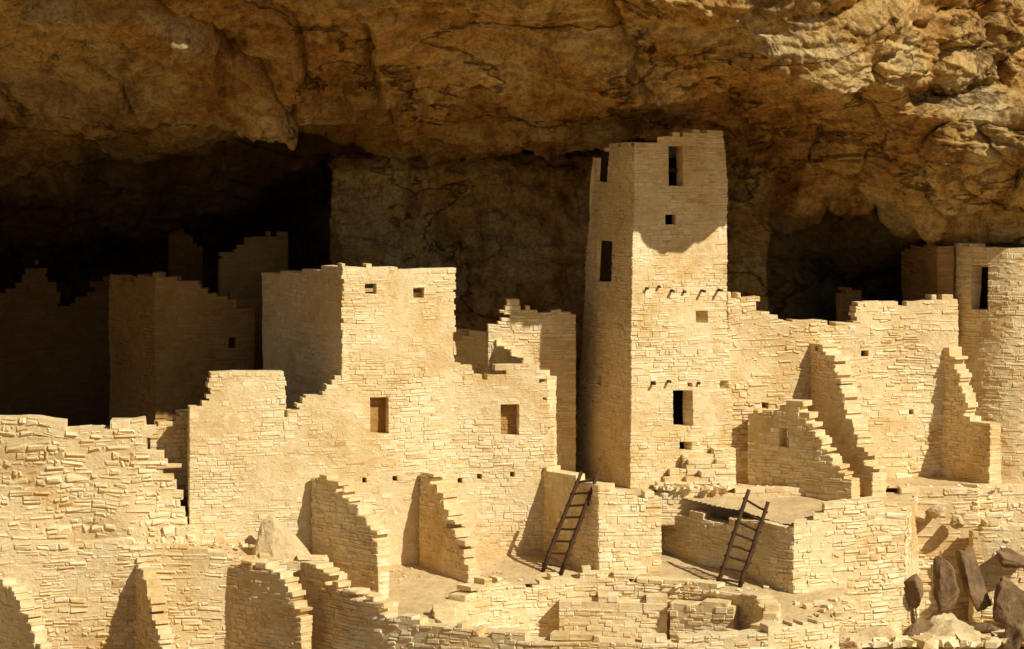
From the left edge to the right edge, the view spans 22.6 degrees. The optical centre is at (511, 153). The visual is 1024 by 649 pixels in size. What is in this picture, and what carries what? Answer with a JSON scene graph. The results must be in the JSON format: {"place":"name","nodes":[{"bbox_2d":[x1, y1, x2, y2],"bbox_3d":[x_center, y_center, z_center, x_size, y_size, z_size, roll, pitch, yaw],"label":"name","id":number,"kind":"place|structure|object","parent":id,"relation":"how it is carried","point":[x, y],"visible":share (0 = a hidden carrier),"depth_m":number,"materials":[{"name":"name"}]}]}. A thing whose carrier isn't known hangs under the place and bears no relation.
{"place":"outdoors","nodes":[
{"label":"outdoors","id":0,"kind":"place"},
{"bbox_2d":[71,543,311,555],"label":"terrace floor","id":1,"kind":"structure","parent":0,"point":[243,551],"depth_m":57.06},
{"bbox_2d":[0,414,194,544],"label":"rubble masonry wall","id":2,"kind":"structure","parent":1,"relation":"on","point":[60,479],"depth_m":56.84,"materials":[{"name":"stone"}]},
{"bbox_2d":[252,514,310,560],"bbox_3d":[-5.002,8.676,56.877,1.578,1.253,0.935,0,0,0],"label":"boulder","id":3,"kind":"object","parent":1,"relation":"on","point":[276,537],"visible":0.67,"depth_m":56.71,"materials":[{"name":"stone"}]},
{"bbox_2d":[386,551,845,622],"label":"terrace floor","id":4,"kind":"structure","parent":0,"point":[409,593],"depth_m":57.36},
{"bbox_2d":[311,473,390,597],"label":"buttress wall","id":5,"kind":"structure","parent":4,"relation":"on","point":[350,533],"depth_m":56.73,"materials":[{"name":"stone"}]},
{"bbox_2d":[187,263,554,565],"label":"front wall","id":6,"kind":"structure","parent":4,"relation":"on","point":[256,457],"depth_m":58.38,"materials":[{"name":"stone"}]},
{"bbox_2d":[370,397,385,432],"bbox_3d":[-3.110,5.956,58.586,0.772,1.059,0.175,0,0,-17],"label":"window blocking","id":7,"kind":"object","parent":6,"relation":"on","point":[377,414],"depth_m":58.57,"materials":[{"name":"wood"}]},
{"bbox_2d":[500,404,516,433],"bbox_3d":[-0.116,6.135,59.464,0.769,1.037,0.196,0,0,-13],"label":"window blocking","id":8,"kind":"object","parent":6,"relation":"attached to","point":[508,422],"depth_m":59.42,"materials":[{"name":"wood"}]},
{"bbox_2d":[418,471,480,582],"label":"buttress wall","id":9,"kind":"structure","parent":4,"relation":"on","point":[446,543],"depth_m":57.84,"materials":[{"name":"stone"}]},
{"bbox_2d":[70,481,1023,648],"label":"loose stones","id":10,"kind":"object","parent":4,"relation":"on","point":[994,640],"visible":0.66,"depth_m":56.51,"materials":[{"name":"stone"}]},
{"bbox_2d":[540,469,600,574],"bbox_3d":[1.323,8.323,57.895,1.357,2.406,0.360,0,0,-6],"label":"wooden ladder","id":11,"kind":"object","parent":4,"relation":"on","point":[571,542],"visible":1,"depth_m":57.86,"materials":[{"name":"brown wood"}]},
{"bbox_2d":[543,465,661,574],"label":"ladder wall","id":12,"kind":"structure","parent":4,"relation":"on","point":[620,529],"depth_m":57.91,"materials":[{"name":"stone"}]},
{"bbox_2d":[716,489,769,587],"bbox_3d":[5.111,8.608,57.071,1.207,2.186,0.521,0,0,-17],"label":"wooden ladder","id":13,"kind":"object","parent":4,"relation":"on","point":[744,571],"visible":1,"depth_m":57.01,"materials":[{"name":"brown wood"}]},
{"bbox_2d":[458,476,1023,495],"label":"alcove floor","id":14,"kind":"structure","parent":0,"point":[924,481],"depth_m":60.77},
{"bbox_2d":[453,328,557,475],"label":"ruined room wall","id":15,"kind":"structure","parent":14,"relation":"on","point":[471,347],"depth_m":61.51,"materials":[{"name":"stone"}]},
{"bbox_2d":[487,298,575,471],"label":"ruined room wall","id":16,"kind":"structure","parent":14,"relation":"on","point":[546,340],"depth_m":61.34,"materials":[{"name":"stone"}]},
{"bbox_2d":[575,129,732,490],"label":"stone tower","id":17,"kind":"structure","parent":14,"relation":"on","point":[655,399],"depth_m":60.15,"materials":[{"name":"stone"}]},
{"bbox_2d":[668,458,734,479],"bbox_3d":[4.433,7.570,59.824,1.566,0.862,0.337,0,0,-6],"label":"tower foot step","id":18,"kind":"object","parent":14,"relation":"on","point":[693,467],"visible":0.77,"depth_m":59.69,"materials":[{"name":"stone"}]},
{"bbox_2d":[681,447,735,476],"bbox_3d":[4.597,7.455,60.074,1.275,1.100,0.428,0,0,-7],"label":"tower foot step","id":19,"kind":"object","parent":14,"relation":"on","point":[722,453],"visible":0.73,"depth_m":59.92,"materials":[{"name":"stone"}]},
{"bbox_2d":[726,291,958,491],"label":"curtain wall","id":20,"kind":"structure","parent":14,"relation":"on","point":[897,367],"depth_m":61.42,"materials":[{"name":"stone"}]},
{"bbox_2d":[808,343,886,497],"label":"buttress wall","id":21,"kind":"structure","parent":14,"relation":"on","point":[835,394],"depth_m":60.00,"materials":[{"name":"stone"}]},
{"bbox_2d":[836,287,861,354],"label":"side room wall","id":22,"kind":"structure","parent":14,"relation":"on","point":[846,297],"depth_m":64.69,"materials":[{"name":"stone"}]},
{"bbox_2d":[901,245,954,300],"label":"side room wall","id":23,"kind":"structure","parent":14,"relation":"on","point":[926,269],"depth_m":63.37,"materials":[{"name":"stone"}]},
{"bbox_2d":[896,482,1023,621],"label":"retaining wall","id":24,"kind":"structure","parent":14,"relation":"on","point":[971,505],"depth_m":59.47,"materials":[{"name":"stone"}]},
{"bbox_2d":[928,504,945,518],"bbox_3d":[9.856,8.296,59.192,0.425,0.331,0.419,0,0,40],"label":"boulder","id":25,"kind":"object","parent":24,"relation":"on","point":[935,511],"visible":1,"depth_m":59.09,"materials":[{"name":"stone"}]},
{"bbox_2d":[940,347,1001,483],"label":"buttress wall","id":26,"kind":"structure","parent":14,"relation":"on","point":[970,446],"depth_m":61.26,"materials":[{"name":"stone"}]},
{"bbox_2d":[953,243,1023,479],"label":"round stone tower","id":27,"kind":"structure","parent":14,"relation":"on","point":[988,295],"depth_m":61.37,"materials":[{"name":"stone"}]},
{"bbox_2d":[904,573,923,607],"bbox_3d":[9.027,9.858,57.666,0.427,0.747,0.690,0,0,-44],"label":"boulder","id":28,"kind":"object","parent":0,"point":[913,588],"visible":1,"depth_m":57.48,"materials":[{"name":"stone"}]},
{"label":"ashy alcove floor","id":29,"kind":"structure","parent":0,"visible":0},
{"bbox_2d":[0,260,110,425],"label":"ruined alcove wall","id":30,"kind":"structure","parent":29,"relation":"on","point":[54,359],"depth_m":68.08,"materials":[{"name":"stone"}]},
{"bbox_2d":[147,410,187,515],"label":"broken masonry wall","id":31,"kind":"structure","parent":29,"relation":"on","point":[170,438],"depth_m":57.99,"materials":[{"name":"stone"}]},
{"bbox_2d":[108,271,254,425],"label":"ruined rear house","id":32,"kind":"structure","parent":29,"relation":"on","point":[170,349],"depth_m":62.72,"materials":[{"name":"stone"}]},
{"bbox_2d":[168,228,202,283],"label":"ruined alcove wall","id":33,"kind":"structure","parent":29,"relation":"on","point":[185,257],"depth_m":69.14,"materials":[{"name":"stone"}]},
{"bbox_2d":[227,293,255,369],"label":"ruined alcove wall","id":34,"kind":"structure","parent":29,"relation":"on","point":[249,302],"depth_m":64.96,"materials":[{"name":"stone"}]},
{"bbox_2d":[218,231,288,369],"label":"ruined alcove wall","id":35,"kind":"structure","parent":29,"relation":"on","point":[245,264],"depth_m":67.75,"materials":[{"name":"stone"}]},
{"bbox_2d":[261,265,353,415],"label":"side wall","id":36,"kind":"structure","parent":29,"relation":"on","point":[303,348],"depth_m":60.03,"materials":[{"name":"stone"}]},
{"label":"side wall","id":37,"kind":"object","parent":29,"relation":"on","visible":0},
{"bbox_2d":[365,285,421,297],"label":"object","id":38,"kind":"structure","parent":37,"relation":"on","point":[369,289],"depth_m":59.32,"materials":[{"name":"beige stone"}]},
{"bbox_3d":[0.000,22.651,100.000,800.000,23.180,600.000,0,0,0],"label":"ground","id":39,"kind":"structure","parent":0,"visible":0},
{"bbox_2d":[0,577,52,648],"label":"buttress wall","id":40,"kind":"structure","parent":39,"relation":"on","point":[22,624],"depth_m":54.79,"materials":[{"name":"stone"}]},
{"bbox_2d":[133,558,175,648],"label":"buttress wall","id":41,"kind":"structure","parent":39,"relation":"on","point":[152,628],"depth_m":55.13,"materials":[{"name":"stone"}]},
{"bbox_2d":[0,538,328,648],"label":"retaining wall","id":42,"kind":"structure","parent":39,"relation":"on","point":[83,597],"depth_m":55.87,"materials":[{"name":"stone"}]},
{"bbox_2d":[227,558,312,648],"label":"buttress wall","id":43,"kind":"structure","parent":39,"relation":"on","point":[269,608],"depth_m":55.37,"materials":[{"name":"stone"}]},
{"bbox_2d":[339,573,398,614],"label":"buttress wall","id":44,"kind":"structure","parent":39,"relation":"on","point":[394,608],"depth_m":55.10,"materials":[{"name":"stone"}]},
{"bbox_2d":[0,0,1023,447],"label":"sandstone cliff alcove","id":45,"kind":"object","parent":39,"relation":"on","point":[868,142],"visible":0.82,"depth_m":61.19},
{"bbox_2d":[300,560,839,648],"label":"curved retaining wall","id":46,"kind":"structure","parent":39,"relation":"on","point":[345,616],"depth_m":53.33,"materials":[{"name":"stone"}]},
{"bbox_2d":[432,565,781,639],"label":"kiva","id":47,"kind":"structure","parent":39,"relation":"on","point":[616,604],"depth_m":56.67,"materials":[{"name":"stone"}]},
{"bbox_2d":[661,496,918,633],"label":"kiva block wall","id":48,"kind":"structure","parent":39,"relation":"on","point":[863,552],"depth_m":57.23,"materials":[{"name":"stone"}]},
{"bbox_2d":[654,486,805,525],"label":"ledge wall","id":49,"kind":"structure","parent":48,"relation":"on","point":[674,502],"depth_m":59.22,"materials":[{"name":"stone"}]},
{"bbox_2d":[655,470,735,492],"bbox_3d":[4.262,7.695,59.553,1.863,0.642,0.432,0,0,-6],"label":"tower foot step","id":50,"kind":"object","parent":49,"relation":"on","point":[710,477],"visible":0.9,"depth_m":59.41,"materials":[{"name":"stone"}]},
{"bbox_2d":[683,492,915,523],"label":"kiva block floor","id":51,"kind":"structure","parent":48,"relation":"on","point":[786,510],"depth_m":58.55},
{"bbox_2d":[747,399,859,500],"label":"ruined cross wall","id":52,"kind":"structure","parent":51,"relation":"on","point":[810,462],"depth_m":59.41,"materials":[{"name":"stone"}]},
{"bbox_2d":[915,511,925,521],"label":"boulder","id":53,"kind":"object","parent":48,"relation":"on","point":[920,516],"visible":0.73,"depth_m":59.02,"materials":[{"name":"stone"}]},
{"bbox_2d":[862,611,1023,648],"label":"rubble slope","id":54,"kind":"structure","parent":39,"relation":"on","point":[950,624],"depth_m":57.11,"materials":[{"name":"stone"}]},
{"bbox_2d":[839,632,861,648],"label":"boulder","id":55,"kind":"object","parent":54,"relation":"on","point":[855,643],"visible":0.62,"depth_m":55.75,"materials":[{"name":"stone"}]},
{"bbox_2d":[856,626,905,648],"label":"boulder","id":56,"kind":"object","parent":54,"relation":"on","point":[869,633],"visible":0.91,"depth_m":56.68,"materials":[{"name":"stone"}]},
{"bbox_2d":[904,617,933,636],"bbox_3d":[9.168,10.717,57.205,1.034,0.700,0.359,0,0,-36],"label":"boulder","id":57,"kind":"object","parent":54,"relation":"on","point":[917,626],"visible":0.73,"depth_m":57.05,"materials":[{"name":"stone"}]},
{"bbox_2d":[933,555,959,613],"bbox_3d":[9.784,9.778,57.631,0.620,1.494,0.621,0,0,0],"label":"boulder","id":58,"kind":"object","parent":54,"relation":"on","point":[946,590],"visible":1,"depth_m":57.45,"materials":[{"name":"stone"}]},
{"bbox_2d":[955,546,991,611],"bbox_3d":[10.410,9.620,57.904,0.689,1.491,0.559,0,0,39],"label":"boulder","id":59,"kind":"object","parent":54,"relation":"on","point":[974,587],"visible":1,"depth_m":57.81,"materials":[{"name":"stone"}]},
{"bbox_2d":[973,623,998,632],"bbox_3d":[10.524,10.659,57.432,0.706,0.323,0.651,0,0,36],"label":"boulder","id":60,"kind":"object","parent":54,"relation":"on","point":[983,628],"visible":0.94,"depth_m":57.16,"materials":[{"name":"stone"}]},
{"bbox_2d":[993,576,1023,625],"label":"boulder","id":61,"kind":"object","parent":54,"relation":"on","point":[1008,604],"visible":0.88,"depth_m":57.60,"materials":[{"name":"stone"}]},
{"bbox_2d":[1002,618,1023,648],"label":"boulder","id":62,"kind":"object","parent":54,"relation":"on","point":[1014,631],"visible":1,"depth_m":56.55,"materials":[{"name":"stone"}]},
{"bbox_2d":[968,518,1023,622],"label":"retaining wall","id":63,"kind":"structure","parent":39,"relation":"on","point":[989,538],"depth_m":58.74,"materials":[{"name":"stone"}]},
{"bbox_2d":[949,516,963,528],"bbox_3d":[10.295,8.525,59.076,0.354,0.321,0.468,0,0,23],"label":"boulder","id":64,"kind":"object","parent":63,"relation":"on","point":[956,522],"visible":1,"depth_m":58.93,"materials":[{"name":"stone"}]},
{"bbox_2d":[996,548,1023,568],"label":"boulder","id":65,"kind":"object","parent":63,"relation":"on","point":[1009,558],"visible":1,"depth_m":58.21,"materials":[{"name":"stone"}]}
]}

